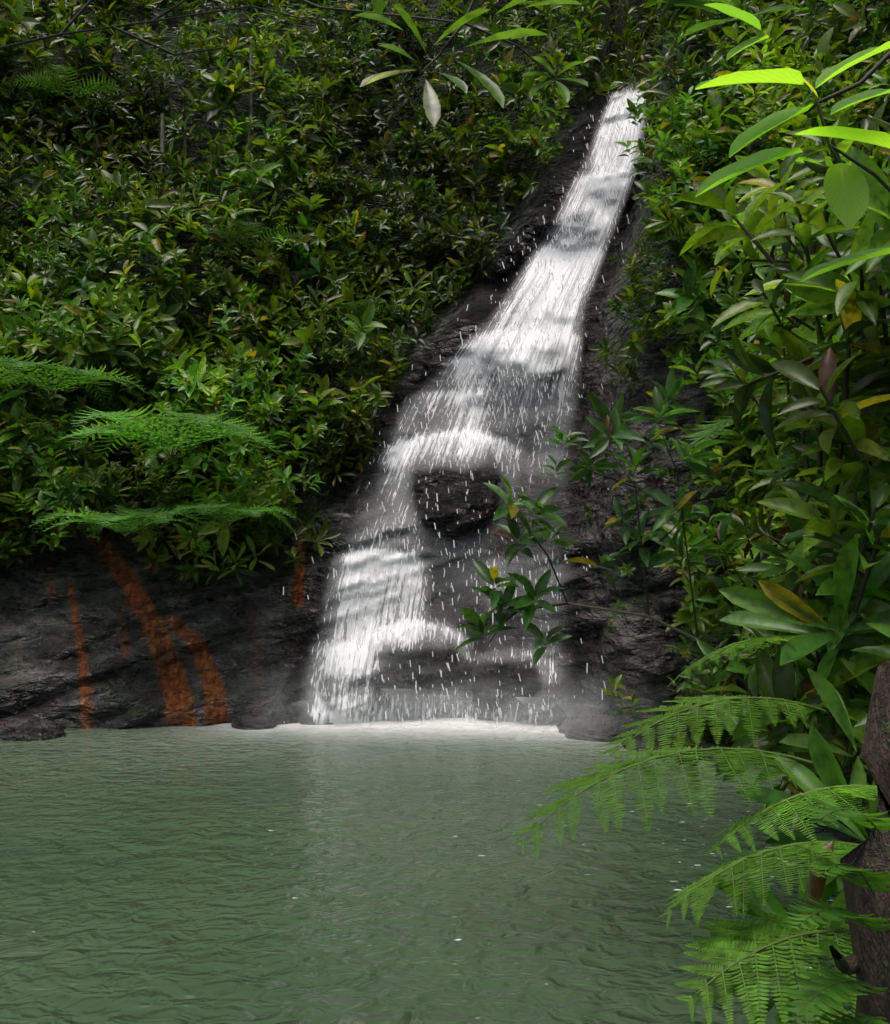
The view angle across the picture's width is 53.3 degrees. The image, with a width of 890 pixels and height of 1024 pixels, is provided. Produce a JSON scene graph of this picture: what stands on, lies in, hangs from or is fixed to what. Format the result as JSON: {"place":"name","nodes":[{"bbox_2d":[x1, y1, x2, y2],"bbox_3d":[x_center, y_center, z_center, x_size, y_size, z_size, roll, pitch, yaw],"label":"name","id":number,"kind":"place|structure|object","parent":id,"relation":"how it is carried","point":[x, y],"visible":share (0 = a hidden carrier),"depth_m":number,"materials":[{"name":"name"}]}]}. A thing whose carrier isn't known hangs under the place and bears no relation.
{"place":"outdoors","nodes":[
{"label":"outdoors","id":0,"kind":"place"},
{"bbox_2d":[0,717,856,1023],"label":"pool water","id":1,"kind":"structure","parent":0,"point":[382,871],"depth_m":5.84,"materials":[{"name":"green liquid"}]},
{"bbox_2d":[0,716,65,740],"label":"shore rock","id":2,"kind":"object","parent":1,"relation":"in","point":[26,728],"visible":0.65,"depth_m":11.32,"materials":[{"name":"grey stone"}]},
{"bbox_2d":[231,716,276,729],"bbox_3d":[-2.655,2.990,12.340,0.653,0.287,0.580,0,-5,0],"label":"shore rock","id":3,"kind":"object","parent":1,"relation":"in","point":[252,723],"visible":0.59,"depth_m":12.16,"materials":[{"name":"grey stone"}]},
{"bbox_2d":[557,719,583,733],"bbox_3d":[1.886,2.926,11.895,0.784,0.309,0.578,0,-5,0],"label":"pool rock","id":4,"kind":"object","parent":1,"relation":"in","point":[563,725],"visible":0.22,"depth_m":11.80,"materials":[{"name":"grey stone"}]},
{"bbox_2d":[622,731,693,750],"bbox_3d":[2.613,2.864,10.756,0.931,0.386,0.652,0,-5,0],"label":"shore rock","id":5,"kind":"object","parent":1,"relation":"in","point":[640,744],"visible":0.27,"depth_m":10.58,"materials":[{"name":"grey stone"}]},
{"bbox_2d":[675,742,730,765],"bbox_3d":[2.924,2.755,9.870,0.750,0.359,0.610,0,-5,0],"label":"shore rock","id":6,"kind":"object","parent":1,"relation":"in","point":[705,745],"visible":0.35,"depth_m":9.68,"materials":[{"name":"grey stone"}]},
{"bbox_2d":[0,0,887,742],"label":"cliff rock","id":7,"kind":"object","parent":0,"point":[108,632],"visible":0.3,"depth_m":14.23,"materials":[{"name":"black stone"}]},
{"bbox_2d":[299,713,333,724],"bbox_3d":[-1.802,3.023,12.717,0.551,0.288,0.490,0,-5,0],"label":"shore rock","id":8,"kind":"object","parent":7,"relation":"on","point":[307,719],"visible":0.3,"depth_m":12.55,"materials":[{"name":"grey stone"}]},
{"bbox_2d":[0,63,889,559],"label":"fronds","id":9,"kind":"object","parent":7,"relation":"on","point":[144,431],"visible":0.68,"depth_m":12.45,"materials":[{"name":"green plant"}]},
{"bbox_2d":[0,0,889,761],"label":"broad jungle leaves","id":10,"kind":"object","parent":7,"relation":"on","point":[18,334],"visible":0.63,"depth_m":15.92,"materials":[{"name":"green plant"}]},
{"bbox_2d":[0,0,889,746],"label":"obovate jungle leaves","id":11,"kind":"object","parent":7,"relation":"on","point":[98,136],"visible":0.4,"depth_m":16.80,"materials":[{"name":"green plant"}]},
{"bbox_2d":[153,45,743,296],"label":"forest trunks","id":12,"kind":"object","parent":7,"relation":"on","point":[162,139],"visible":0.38,"depth_m":18.16,"materials":[{"name":"brown plant"}]},
{"bbox_2d":[283,83,648,724],"bbox_3d":[1.682,-3.430,15.153,9.481,13.437,5.073,5,-7,-44],"label":"waterfall spray","id":13,"kind":"object","parent":7,"relation":"on","point":[444,438],"visible":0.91,"depth_m":14.86,"materials":[{"name":"white liquid"}]},
{"bbox_2d":[308,91,645,726],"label":"waterfall","id":14,"kind":"structure","parent":7,"relation":"on","point":[557,269],"depth_m":15.27,"materials":[{"name":"white liquid"}]},
{"bbox_2d":[564,715,647,741],"bbox_3d":[2.147,2.902,11.516,1.194,0.514,0.862,2,-6,-26],"label":"shore rock","id":15,"kind":"object","parent":7,"relation":"on","point":[606,728],"visible":0.45,"depth_m":11.30,"materials":[{"name":"grey stone"}]},
{"bbox_2d":[355,0,889,1023],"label":"leaves","id":16,"kind":"object","parent":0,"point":[783,608],"visible":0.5,"depth_m":3.04,"materials":[{"name":"green plant"}]},
{"bbox_2d":[790,768,871,843],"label":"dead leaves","id":17,"kind":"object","parent":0,"point":[842,836],"depth_m":6.71,"materials":[{"name":"brown plant"}]},
{"bbox_2d":[0,3,889,833],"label":"broad leaves","id":18,"kind":"object","parent":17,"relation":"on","point":[862,411],"visible":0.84,"depth_m":4.47,"materials":[{"name":"green plant"}]},
{"bbox_2d":[0,0,889,1023],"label":"twigs","id":19,"kind":"object","parent":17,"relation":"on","point":[836,416],"visible":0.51,"depth_m":3.15,"materials":[{"name":"brown wood"}]},
{"bbox_2d":[695,3,889,282],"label":"leaves","id":20,"kind":"object","parent":19,"relation":"on","point":[846,189],"visible":0.98,"depth_m":2.36,"materials":[{"name":"green plant"}]},
{"bbox_2d":[511,634,877,1023],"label":"fern fronds","id":21,"kind":"object","parent":17,"relation":"on","point":[773,925],"visible":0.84,"depth_m":2.09,"materials":[{"name":"green plant"}]},
{"bbox_2d":[777,795,889,1023],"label":"fern fronds","id":22,"kind":"object","parent":17,"relation":"on","point":[821,1000],"visible":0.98,"depth_m":1.30,"materials":[{"name":"green plant"}]},
{"bbox_2d":[829,660,889,1023],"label":"trunk","id":23,"kind":"object","parent":17,"relation":"on","point":[868,961],"visible":0.85,"depth_m":1.46,"materials":[{"name":"brown wood"}]}
]}

